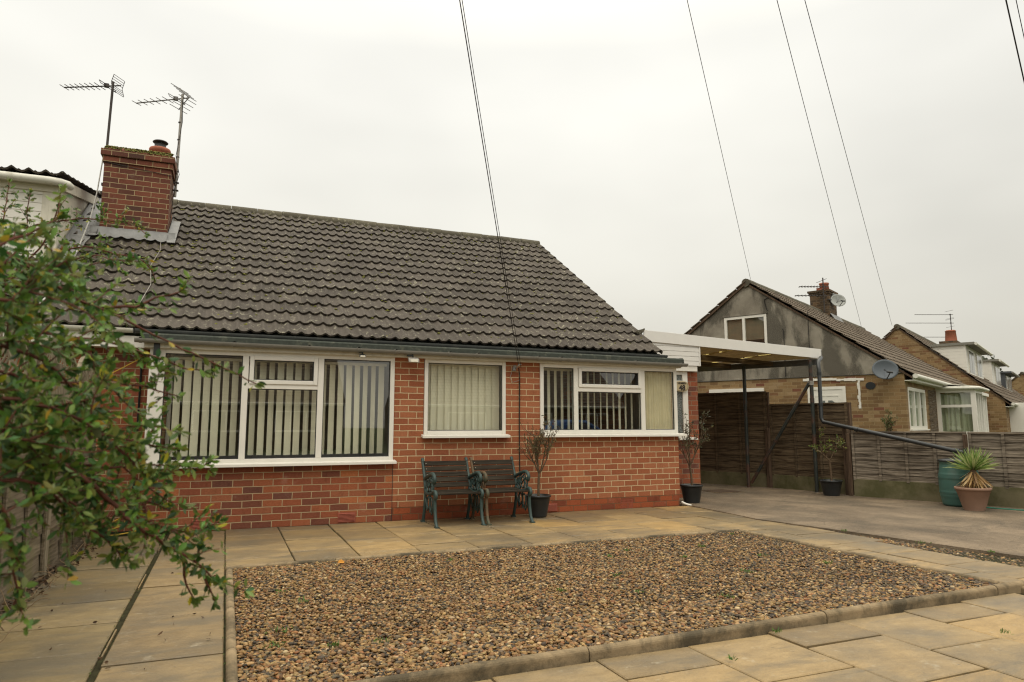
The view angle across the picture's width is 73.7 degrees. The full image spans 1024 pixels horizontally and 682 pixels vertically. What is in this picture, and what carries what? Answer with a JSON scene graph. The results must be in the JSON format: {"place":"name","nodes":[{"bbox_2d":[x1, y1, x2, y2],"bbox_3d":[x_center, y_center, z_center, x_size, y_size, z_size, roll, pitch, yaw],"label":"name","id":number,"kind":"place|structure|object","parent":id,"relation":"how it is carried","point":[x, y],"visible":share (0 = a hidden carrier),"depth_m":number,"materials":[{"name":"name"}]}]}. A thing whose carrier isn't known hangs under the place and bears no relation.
{"place":"outdoors","nodes":[
{"label":"outdoors","id":0,"kind":"place"},
{"bbox_2d":[0,536,90,613],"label":"border soil","id":1,"kind":"structure","parent":0,"point":[57,562],"depth_m":5.97,"materials":[{"name":"brown soil"}]},
{"bbox_2d":[0,316,100,603],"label":"boundary fence","id":2,"kind":"object","parent":1,"relation":"on","point":[43,553],"visible":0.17,"depth_m":5.46,"materials":[{"name":"brown wood"}]},
{"bbox_2d":[0,176,265,635],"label":"garden bush","id":3,"kind":"object","parent":1,"relation":"on","point":[47,459],"visible":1,"depth_m":1.10,"materials":[{"name":"green plant"}]},
{"bbox_2d":[0,534,343,668],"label":"leaf litter","id":4,"kind":"object","parent":1,"relation":"on","point":[40,580],"visible":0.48,"depth_m":5.24,"materials":[{"name":"brown plant"}]},
{"bbox_2d":[110,521,382,536],"bbox_3d":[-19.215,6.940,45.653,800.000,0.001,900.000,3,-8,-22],"label":"ground","id":5,"kind":"structure","parent":0,"point":[113,533],"depth_m":8.12,"materials":[{"name":"brown soil"}]},
{"bbox_2d":[0,474,127,642],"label":"dry stems","id":6,"kind":"object","parent":5,"relation":"on","point":[84,543],"visible":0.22,"depth_m":5.27,"materials":[{"name":"brown plant"}]},
{"bbox_2d":[0,165,140,404],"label":"attached bungalow","id":7,"kind":"object","parent":5,"relation":"on","point":[42,184],"visible":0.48,"depth_m":9.15,"materials":[{"name":"white brick"}]},
{"bbox_2d":[86,139,700,532],"bbox_3d":[-2.605,-0.025,13.429,9.490,5.800,9.396,3,-8,-22],"label":"bungalow","id":8,"kind":"object","parent":5,"relation":"on","point":[296,313],"visible":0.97,"depth_m":9.71,"materials":[{"name":"red brick"}]},
{"bbox_2d":[40,161,102,302],"bbox_3d":[-5.839,-1.447,9.028,0.101,3.105,3.001,3,-8,-21],"label":"aerial cable","id":9,"kind":"object","parent":8,"relation":"attached to","point":[44,298],"visible":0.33,"depth_m":10.33,"materials":[{"name":"plastic"}]},
{"bbox_2d":[61,74,124,194],"bbox_3d":[-6.854,-3.216,11.065,1.057,2.112,0.345,-2,-7,15],"label":"television aerial","id":10,"kind":"object","parent":8,"relation":"attached to","point":[112,86],"visible":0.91,"depth_m":11.07,"materials":[{"name":"metal"}]},
{"bbox_2d":[103,83,195,196],"bbox_3d":[-5.911,-3.312,11.266,1.206,1.910,1.227,3,-8,-22],"label":"television aerial","id":11,"kind":"object","parent":8,"relation":"attached to","point":[175,98],"visible":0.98,"depth_m":11.33,"materials":[{"name":"metal"}]},
{"bbox_2d":[170,99,182,220],"bbox_3d":[-5.509,-2.944,11.180,0.063,2.201,0.156,-2,-7,15],"label":"aerial cable","id":12,"kind":"object","parent":11,"relation":"attached to","point":[176,154],"visible":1,"depth_m":11.23,"materials":[{"name":"black plastic"}]},
{"bbox_2d":[140,242,160,301],"bbox_3d":[-5.018,-1.029,9.539,0.080,1.465,2.305,3,-8,-23],"label":"aerial cable","id":13,"kind":"object","parent":8,"relation":"attached to","point":[150,272],"visible":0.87,"depth_m":9.23,"materials":[{"name":"plastic"}]},
{"bbox_2d":[144,348,396,468],"bbox_3d":[-2.864,0.831,8.350,2.900,1.370,0.310,3,-8,-22],"label":"window","id":14,"kind":"structure","parent":8,"relation":"in","point":[317,385],"depth_m":8.41,"materials":[{"name":"white plastic"}]},
{"bbox_2d":[407,355,418,361],"bbox_3d":[-1.280,0.224,8.838,0.141,0.111,0.130,3,-8,-22],"label":"security light","id":15,"kind":"object","parent":8,"relation":"attached to","point":[411,358],"visible":1,"depth_m":8.80,"materials":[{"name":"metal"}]},
{"bbox_2d":[421,359,509,437],"bbox_3d":[-0.638,0.786,9.273,1.230,1.045,0.260,3,-8,-22],"label":"window","id":16,"kind":"structure","parent":8,"relation":"in","point":[461,397],"depth_m":9.34,"materials":[{"name":"white plastic"}]},
{"bbox_2d":[518,368,519,506],"bbox_3d":[0.101,1.323,9.445,0.021,1.904,0.075,-1,-7,8],"label":"wall cable","id":17,"kind":"object","parent":8,"relation":"attached to","point":[519,425],"depth_m":9.49,"materials":[{"name":"black plastic"}]},
{"bbox_2d":[540,363,686,436],"bbox_3d":[1.497,0.898,10.175,2.430,1.045,0.308,3,-8,-22],"label":"window","id":18,"kind":"structure","parent":8,"relation":"in","point":[657,416],"depth_m":10.22,"materials":[{"name":"white plastic"}]},
{"bbox_2d":[677,381,688,391],"bbox_3d":[2.862,0.765,11.528,0.290,0.176,0.014,3,-8,-22],"label":"house number sign","id":19,"kind":"object","parent":8,"relation":"attached to","point":[682,386],"visible":0.97,"depth_m":11.53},
{"bbox_2d":[676,371,697,439],"bbox_3d":[2.680,1.078,11.458,0.930,1.155,0.140,3,-8,-22],"label":"porch window","id":20,"kind":"structure","parent":8,"relation":"in","point":[682,397],"depth_m":11.56,"materials":[{"name":"white plastic"}]},
{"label":"wire bracket","id":21,"kind":"object","parent":8,"relation":"attached to","visible":0},
{"bbox_2d":[459,0,518,364],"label":"overhead wire","id":22,"kind":"object","parent":21,"relation":"attached to","point":[486,167],"visible":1,"depth_m":6.87,"materials":[{"name":"grey metal"}]},
{"bbox_2d":[462,0,520,365],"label":"overhead wire","id":23,"kind":"object","parent":21,"relation":"attached to","point":[488,167],"visible":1,"depth_m":6.82,"materials":[{"name":"grey metal"}]},
{"bbox_2d":[684,279,989,448],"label":"rendered house","id":24,"kind":"structure","parent":5,"relation":"on","point":[915,394],"depth_m":17.28,"materials":[{"name":"brick"}]},
{"bbox_2d":[687,0,750,279],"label":"overhead wire","id":25,"kind":"object","parent":24,"relation":"attached to","point":[715,124],"visible":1,"depth_m":10.99,"materials":[{"name":"grey metal"}]},
{"bbox_2d":[722,310,767,342],"bbox_3d":[6.235,-0.102,17.962,1.220,1.470,0.560,-6,-9,40],"label":"window","id":26,"kind":"structure","parent":24,"relation":"in","point":[753,327],"depth_m":17.87,"materials":[{"name":"white plastic"}]},
{"bbox_2d":[795,278,827,311],"bbox_3d":[9.871,-1.509,22.533,1.084,1.150,0.614,-1,-7,11],"label":"television aerial","id":27,"kind":"object","parent":24,"relation":"attached to","point":[823,295],"visible":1,"depth_m":22.46,"materials":[{"name":"metal"}]},
{"bbox_2d":[777,0,860,323],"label":"overhead wire","id":28,"kind":"object","parent":24,"relation":"attached to","point":[811,134],"visible":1,"depth_m":12.10,"materials":[{"name":"grey metal"}]},
{"bbox_2d":[807,386,845,402],"bbox_3d":[7.555,2.158,16.278,0.860,2.130,0.070,-6,-9,40],"label":"door","id":29,"kind":"structure","parent":24,"relation":"in","point":[835,393],"depth_m":16.30,"materials":[{"name":"white plastic"}]},
{"bbox_2d":[831,294,845,306],"bbox_3d":[10.880,-1.327,22.784,0.477,0.438,0.973,-3,-8,23],"label":"satellite dish","id":30,"kind":"object","parent":24,"relation":"attached to","point":[841,301],"visible":0.99,"depth_m":22.66,"materials":[{"name":"white metal"}]},
{"bbox_2d":[872,359,898,379],"bbox_3d":[8.462,0.644,15.364,0.745,0.465,0.470,5,-9,-37],"label":"satellite dish","id":31,"kind":"object","parent":24,"relation":"attached to","point":[885,369],"visible":1,"depth_m":15.37,"materials":[{"name":"grey metal"}]},
{"bbox_2d":[907,387,929,430],"bbox_3d":[9.451,1.675,16.326,0.560,1.460,2.130,-6,-9,40],"label":"window","id":32,"kind":"structure","parent":24,"relation":"in","point":[914,400],"depth_m":16.35,"materials":[{"name":"white plastic"}]},
{"bbox_2d":[982,392,988,431],"bbox_3d":[14.317,2.820,21.161,0.670,2.420,2.600,-6,-9,40],"label":"bay window","id":33,"kind":"structure","parent":24,"relation":"in","point":[985,395],"depth_m":21.60,"materials":[{"name":"white plastic"}]},
{"bbox_2d":[880,409,900,430],"bbox_3d":[7.650,1.805,13.747,0.377,0.906,0.333,-5,-9,36],"label":"young conifer","id":34,"kind":"object","parent":5,"relation":"on","point":[890,425],"visible":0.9,"depth_m":13.79,"materials":[{"name":"green plant"}]},
{"bbox_2d":[882,324,1023,431],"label":"buff brick house","id":35,"kind":"structure","parent":5,"relation":"on","point":[962,362],"depth_m":25.02,"materials":[{"name":"brown brick"}]},
{"bbox_2d":[805,1,891,323],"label":"overhead wire","id":36,"kind":"object","parent":35,"relation":"attached to","point":[841,136],"visible":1,"depth_m":12.22,"materials":[{"name":"grey metal"}]},
{"bbox_2d":[1009,403,1023,431],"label":"bay window","id":37,"kind":"structure","parent":35,"relation":"in","point":[1016,414],"depth_m":24.39,"materials":[{"name":"white plastic"}]},
{"bbox_2d":[1012,372,1023,395],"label":"distant house","id":38,"kind":"structure","parent":5,"relation":"on","point":[1017,384],"depth_m":53.62,"materials":[{"name":"brick"}]},
{"bbox_2d":[0,0,1023,379],"label":"sky","id":39,"kind":"structure","parent":0,"point":[603,149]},
{"bbox_2d":[87,529,1023,681],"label":"path bedding","id":40,"kind":"object","parent":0,"point":[95,673],"depth_m":4.66,"materials":[{"name":"brown soil"}]},
{"bbox_2d":[0,534,163,681],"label":"path slabs","id":41,"kind":"structure","parent":40,"relation":"on","point":[73,635],"depth_m":4.20,"materials":[{"name":"stone"}]},
{"bbox_2d":[108,518,135,535],"bbox_3d":[-4.386,1.989,7.563,0.287,0.290,0.474,-6,-9,42],"label":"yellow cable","id":42,"kind":"object","parent":41,"relation":"on","point":[118,527],"visible":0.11,"depth_m":7.52,"materials":[{"name":"yellow plastic"}]},
{"bbox_2d":[94,531,224,681],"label":"path slabs","id":43,"kind":"structure","parent":40,"relation":"on","point":[186,650],"depth_m":3.99,"materials":[{"name":"stone"}]},
{"bbox_2d":[89,529,1010,681],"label":"weeds","id":44,"kind":"object","parent":43,"relation":"on","point":[561,589],"visible":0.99,"depth_m":4.64,"materials":[{"name":"green plant"}]},
{"bbox_2d":[226,567,232,577],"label":"edging kerb","id":45,"kind":"structure","parent":40,"relation":"on","point":[229,572],"depth_m":5.52,"materials":[{"name":"concrete"}]},
{"bbox_2d":[226,579,234,608],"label":"edging kerb","id":46,"kind":"structure","parent":40,"relation":"on","point":[230,598],"depth_m":4.77,"materials":[{"name":"concrete"}]},
{"bbox_2d":[226,607,236,650],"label":"edging kerb","id":47,"kind":"structure","parent":40,"relation":"on","point":[230,630],"depth_m":3.99,"materials":[{"name":"concrete"}]},
{"bbox_2d":[226,648,237,681],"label":"edging kerb","id":48,"kind":"structure","parent":40,"relation":"on","point":[231,667],"depth_m":3.38,"materials":[{"name":"concrete"}]},
{"bbox_2d":[226,558,334,569],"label":"edging kerb","id":49,"kind":"structure","parent":40,"relation":"on","point":[309,562],"depth_m":5.89,"materials":[{"name":"concrete"}]},
{"bbox_2d":[335,551,432,562],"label":"edging kerb","id":50,"kind":"structure","parent":40,"relation":"on","point":[385,555],"depth_m":6.24,"materials":[{"name":"concrete"}]},
{"bbox_2d":[350,646,588,681],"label":"edging kerb","id":51,"kind":"structure","parent":40,"relation":"on","point":[480,671],"depth_m":3.31,"materials":[{"name":"concrete"}]},
{"bbox_2d":[433,545,520,554],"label":"edging kerb","id":52,"kind":"structure","parent":40,"relation":"on","point":[480,549],"depth_m":6.58,"materials":[{"name":"concrete"}]},
{"bbox_2d":[521,539,599,547],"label":"edging kerb","id":53,"kind":"structure","parent":40,"relation":"on","point":[550,544],"depth_m":6.91,"materials":[{"name":"concrete"}]},
{"bbox_2d":[225,506,1023,581],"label":"patio slabs","id":54,"kind":"structure","parent":40,"relation":"on","point":[268,545],"depth_m":7.52,"materials":[{"name":"stone"}]},
{"bbox_2d":[420,457,486,528],"bbox_3d":[-0.746,1.877,8.534,0.640,0.808,0.737,3,-8,-22],"label":"garden bench","id":55,"kind":"object","parent":54,"relation":"on","point":[430,479],"visible":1,"depth_m":8.67,"materials":[{"name":"green paint"}]},
{"bbox_2d":[469,456,534,524],"bbox_3d":[-0.141,1.908,8.784,0.630,0.808,0.737,3,-8,-22],"label":"garden bench","id":56,"kind":"object","parent":54,"relation":"on","point":[486,467],"visible":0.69,"depth_m":8.96,"materials":[{"name":"brown wood"}]},
{"bbox_2d":[526,493,550,517],"bbox_3d":[0.345,2.198,9.117,0.354,0.285,0.354,3,-8,-22],"label":"plant pot","id":57,"kind":"object","parent":54,"relation":"on","point":[539,505],"visible":0.78,"depth_m":8.99,"materials":[{"name":"black plastic"}]},
{"bbox_2d":[516,415,561,495],"bbox_3d":[0.352,1.568,9.217,0.580,1.161,0.684,-3,-8,25],"label":"potted olive","id":58,"kind":"object","parent":57,"relation":"in","point":[536,449],"visible":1,"depth_m":9.15,"materials":[{"name":"green plant"}]},
{"bbox_2d":[600,534,673,540],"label":"edging kerb","id":59,"kind":"structure","parent":40,"relation":"on","point":[641,537],"depth_m":7.28,"materials":[{"name":"concrete"}]},
{"bbox_2d":[674,529,738,535],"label":"edging kerb","id":60,"kind":"structure","parent":40,"relation":"on","point":[700,533],"depth_m":7.60,"materials":[{"name":"concrete"}]},
{"bbox_2d":[587,611,826,661],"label":"edging kerb","id":61,"kind":"structure","parent":40,"relation":"on","point":[684,639],"depth_m":3.83,"materials":[{"name":"concrete"}]},
{"bbox_2d":[475,593,1023,681],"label":"front slabs","id":62,"kind":"structure","parent":40,"relation":"on","point":[965,641],"depth_m":3.60,"materials":[{"name":"stone"}]},
{"bbox_2d":[739,529,761,535],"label":"edging kerb","id":63,"kind":"structure","parent":40,"relation":"on","point":[751,532],"depth_m":7.59,"materials":[{"name":"concrete"}]},
{"bbox_2d":[762,534,830,549],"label":"edging kerb","id":64,"kind":"structure","parent":40,"relation":"on","point":[799,542],"depth_m":6.96,"materials":[{"name":"concrete"}]},
{"bbox_2d":[829,547,915,567],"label":"edging kerb","id":65,"kind":"structure","parent":40,"relation":"on","point":[869,556],"depth_m":6.17,"materials":[{"name":"concrete"}]},
{"bbox_2d":[822,585,997,623],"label":"edging kerb","id":66,"kind":"structure","parent":40,"relation":"on","point":[885,607],"depth_m":4.51,"materials":[{"name":"concrete"}]},
{"bbox_2d":[916,565,1023,593],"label":"edging kerb","id":67,"kind":"structure","parent":40,"relation":"on","point":[963,575],"depth_m":5.40,"materials":[{"name":"concrete"}]},
{"bbox_2d":[993,580,1023,594],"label":"edging kerb","id":68,"kind":"structure","parent":40,"relation":"on","point":[1009,587],"depth_m":4.96,"materials":[{"name":"concrete"}]},
{"bbox_2d":[233,531,998,681],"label":"pebble gravel","id":69,"kind":"structure","parent":0,"point":[781,582],"depth_m":4.77,"materials":[{"name":"brown gravel"}]},
{"bbox_2d":[679,483,1023,559],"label":"driveway","id":70,"kind":"structure","parent":0,"point":[999,532],"depth_m":9.00,"materials":[{"name":"concrete"}]},
{"bbox_2d":[680,484,702,502],"bbox_3d":[2.801,2.390,10.647,0.354,0.300,0.354,3,-8,-22],"label":"plant pot","id":71,"kind":"object","parent":70,"relation":"on","point":[691,493],"visible":0.81,"depth_m":10.53,"materials":[{"name":"black plastic"}]},
{"bbox_2d":[678,410,713,484],"bbox_3d":[2.788,1.691,10.627,0.608,1.245,0.612,6,-9,-38],"label":"potted olive","id":72,"kind":"object","parent":71,"relation":"on","point":[687,445],"visible":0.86,"depth_m":10.67,"materials":[{"name":"green plant"}]},
{"bbox_2d":[702,489,740,492],"bbox_3d":[3.816,2.739,12.448,0.560,0.013,0.600,3,-8,-22],"label":"manhole cover","id":73,"kind":"object","parent":70,"relation":"on","point":[721,491],"visible":0.86,"depth_m":12.32,"materials":[{"name":"metal"}]},
{"bbox_2d":[698,391,853,494],"bbox_3d":[4.774,1.977,13.431,0.392,1.988,3.847,6,-9,-38],"label":"boundary fence","id":74,"kind":"object","parent":70,"relation":"on","point":[789,463],"visible":0.67,"depth_m":13.33,"materials":[{"name":"wood"}]},
{"bbox_2d":[643,330,967,492],"bbox_3d":[4.036,1.305,11.948,4.058,2.795,5.133,3,-8,-22],"label":"carport","id":75,"kind":"object","parent":70,"relation":"on","point":[718,354],"visible":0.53,"depth_m":12.46,"materials":[{"name":"white metal"}]},
{"bbox_2d":[819,479,842,495],"bbox_3d":[5.487,2.528,11.734,0.374,0.275,0.374,3,-8,-22],"label":"plant pot","id":76,"kind":"object","parent":70,"relation":"on","point":[830,488],"visible":0.93,"depth_m":11.61,"materials":[{"name":"black plastic"}]},
{"bbox_2d":[808,427,846,480],"bbox_3d":[5.511,1.990,11.776,0.649,1.015,0.443,-5,-9,35],"label":"potted shrub","id":77,"kind":"object","parent":76,"relation":"in","point":[840,441],"visible":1,"depth_m":11.79,"materials":[{"name":"green plant"}]},
{"bbox_2d":[846,431,1023,507],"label":"boundary fence","id":78,"kind":"object","parent":70,"relation":"on","point":[883,467],"visible":0.72,"depth_m":10.92,"materials":[{"name":"wood"}]},
{"bbox_2d":[937,458,978,506],"bbox_3d":[6.729,2.119,10.245,0.547,0.720,0.586,3,-8,-22],"label":"water butt","id":79,"kind":"object","parent":70,"relation":"on","point":[949,479],"visible":0.45,"depth_m":10.14,"materials":[{"name":"green plastic"}]},
{"bbox_2d":[954,486,991,510],"bbox_3d":[6.559,2.245,9.698,0.454,0.335,0.454,3,-8,-22],"label":"terracotta pot","id":80,"kind":"object","parent":70,"relation":"on","point":[974,499],"visible":0.9,"depth_m":9.56,"materials":[{"name":"ceramic"}]},
{"bbox_2d":[942,447,999,487],"bbox_3d":[6.618,1.844,9.775,0.732,0.702,0.687,3,-8,-22],"label":"yucca plant","id":81,"kind":"object","parent":80,"relation":"in","point":[973,464],"visible":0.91,"depth_m":9.74,"materials":[{"name":"green plant"}]},
{"bbox_2d":[986,507,1023,510],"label":"garden hose","id":82,"kind":"object","parent":70,"relation":"on","point":[1005,508],"visible":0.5,"depth_m":9.74,"materials":[{"name":"green rubber"}]},
{"bbox_2d":[838,532,1023,566],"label":"side gravel","id":83,"kind":"structure","parent":0,"point":[912,545],"depth_m":6.75,"materials":[{"name":"gravel"}]},
{"bbox_2d":[934,330,1023,402],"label":"white dormer house","id":84,"kind":"structure","parent":0,"point":[991,370],"depth_m":32.15,"materials":[{"name":"white paint"}]},
{"bbox_2d":[914,310,953,329],"bbox_3d":[22.142,-0.764,36.268,2.534,1.656,0.623,-1,-7,7],"label":"television aerial","id":85,"kind":"object","parent":84,"relation":"attached to","point":[939,314],"visible":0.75,"depth_m":36.20,"materials":[{"name":"metal"}]},
{"bbox_2d":[1005,0,1023,81],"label":"overhead wire","id":86,"kind":"object","parent":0,"point":[1014,39],"visible":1,"depth_m":7.13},
{"bbox_2d":[1016,0,1023,36],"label":"overhead wire","id":87,"kind":"object","parent":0,"point":[1020,18],"visible":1,"depth_m":6.96,"materials":[{"name":"grey metal"}]}
]}

